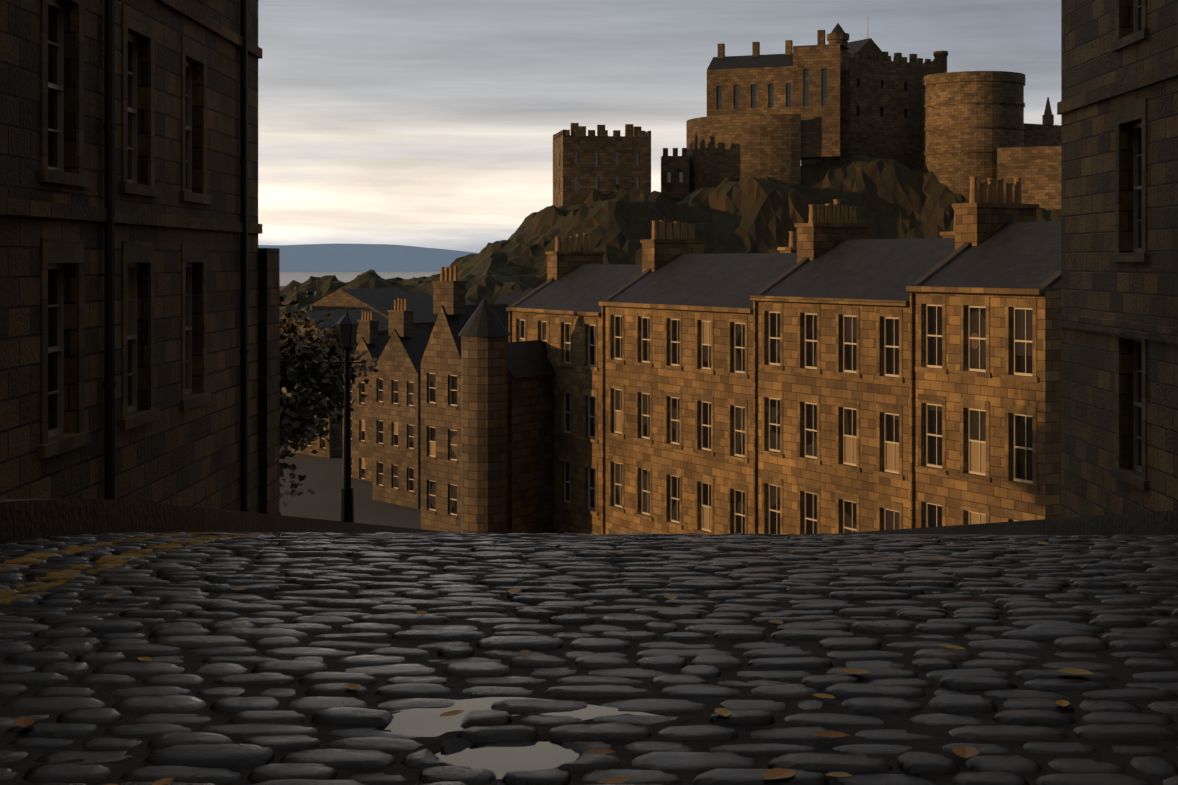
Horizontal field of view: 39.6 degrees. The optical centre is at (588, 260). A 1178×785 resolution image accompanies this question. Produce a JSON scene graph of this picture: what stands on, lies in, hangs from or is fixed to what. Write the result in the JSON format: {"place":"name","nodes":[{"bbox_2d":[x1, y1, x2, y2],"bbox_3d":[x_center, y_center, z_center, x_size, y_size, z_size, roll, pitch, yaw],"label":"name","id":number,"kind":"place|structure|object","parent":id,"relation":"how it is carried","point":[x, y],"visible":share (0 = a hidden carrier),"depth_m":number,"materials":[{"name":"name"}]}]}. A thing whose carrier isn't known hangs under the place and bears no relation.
{"place":"outdoors","nodes":[
{"label":"outdoors","id":0,"kind":"place"},
{"bbox_2d":[280,286,420,528],"bbox_3d":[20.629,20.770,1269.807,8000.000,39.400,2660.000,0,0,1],"label":"ground sheet","id":1,"kind":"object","parent":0,"point":[323,480],"depth_m":118.94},
{"bbox_2d":[0,0,279,514],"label":"tenement","id":2,"kind":"structure","parent":1,"relation":"on","point":[178,226],"depth_m":20.81,"materials":[{"name":"stone"}]},
{"bbox_2d":[103,0,248,511],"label":"drainpipes","id":3,"kind":"object","parent":2,"relation":"attached to","point":[109,128],"visible":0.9,"depth_m":19.06,"materials":[{"name":"black metal"}]},
{"bbox_2d":[280,281,378,514],"bbox_3d":[-8.587,4.320,37.006,7.147,8.723,8.430,0,0,1],"label":"street tree","id":4,"kind":"object","parent":1,"relation":"on","point":[313,377],"depth_m":37.90,"materials":[{"name":"green plant"}]},
{"bbox_2d":[280,288,538,353],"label":"buildings","id":5,"kind":"structure","parent":1,"relation":"on","point":[379,302],"depth_m":193.90,"materials":[{"name":"grey paint"}]},
{"bbox_2d":[289,266,555,533],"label":"gabled townhouses","id":6,"kind":"structure","parent":1,"relation":"on","point":[452,423],"depth_m":89.96,"materials":[{"name":"brown stone"}]},
{"bbox_2d":[280,155,1060,311],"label":"castle rock","id":7,"kind":"object","parent":1,"relation":"on","point":[891,198],"visible":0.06,"depth_m":294.76,"materials":[{"name":"brown stone"}]},
{"bbox_2d":[553,16,1060,210],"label":"castle","id":8,"kind":"structure","parent":7,"relation":"on","point":[785,117],"depth_m":307.33,"materials":[{"name":"stone"}]},
{"bbox_2d":[506,177,1060,534],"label":"tenement row","id":9,"kind":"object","parent":1,"relation":"on","point":[836,376],"visible":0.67,"depth_m":54.53,"materials":[{"name":"stone"}]},
{"bbox_2d":[1057,0,1177,517],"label":"tenement","id":10,"kind":"structure","parent":1,"relation":"on","point":[1117,111],"depth_m":24.07,"materials":[{"name":"stone"}]},
{"bbox_2d":[280,271,440,285],"bbox_3d":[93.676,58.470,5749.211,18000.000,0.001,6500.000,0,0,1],"label":"sea","id":11,"kind":"structure","parent":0,"point":[287,277],"depth_m":6864.84,"materials":[{"name":"grey liquid"}]},
{"bbox_2d":[258,244,478,270],"bbox_3d":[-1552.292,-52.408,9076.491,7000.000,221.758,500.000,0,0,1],"label":"hills","id":12,"kind":"structure","parent":0,"point":[345,257],"depth_m":9084.84,"materials":[{"name":"blue"}]},
{"bbox_2d":[0,532,1177,784],"bbox_3d":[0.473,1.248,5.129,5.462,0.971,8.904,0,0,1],"label":"road setts","id":13,"kind":"structure","parent":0,"point":[188,756],"depth_m":3.38,"materials":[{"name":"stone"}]},
{"bbox_2d":[376,697,659,778],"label":"puddle","id":14,"kind":"object","parent":13,"relation":"on","point":[500,759],"visible":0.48,"depth_m":2.68,"materials":[{"name":"black liquid"}]},
{"bbox_2d":[14,532,1125,784],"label":"fallen leaves","id":15,"kind":"object","parent":13,"relation":"on","point":[774,772],"visible":0.88,"depth_m":2.73,"materials":[{"name":"orange plant"}]},
{"bbox_2d":[0,499,1177,543],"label":"pavements","id":16,"kind":"structure","parent":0,"point":[21,519],"depth_m":8.63,"materials":[{"name":"stone"}]},
{"bbox_2d":[331,308,363,522],"bbox_3d":[-4.438,2.976,30.051,0.446,4.191,0.445,0,0,-44],"label":"street lamp","id":17,"kind":"object","parent":16,"relation":"on","point":[347,324],"visible":0.98,"depth_m":29.99,"materials":[{"name":"black metal"}]},
{"bbox_2d":[258,0,1060,252],"label":"sky","id":18,"kind":"structure","parent":0,"point":[418,123],"materials":[{"name":"grey"}]}
]}

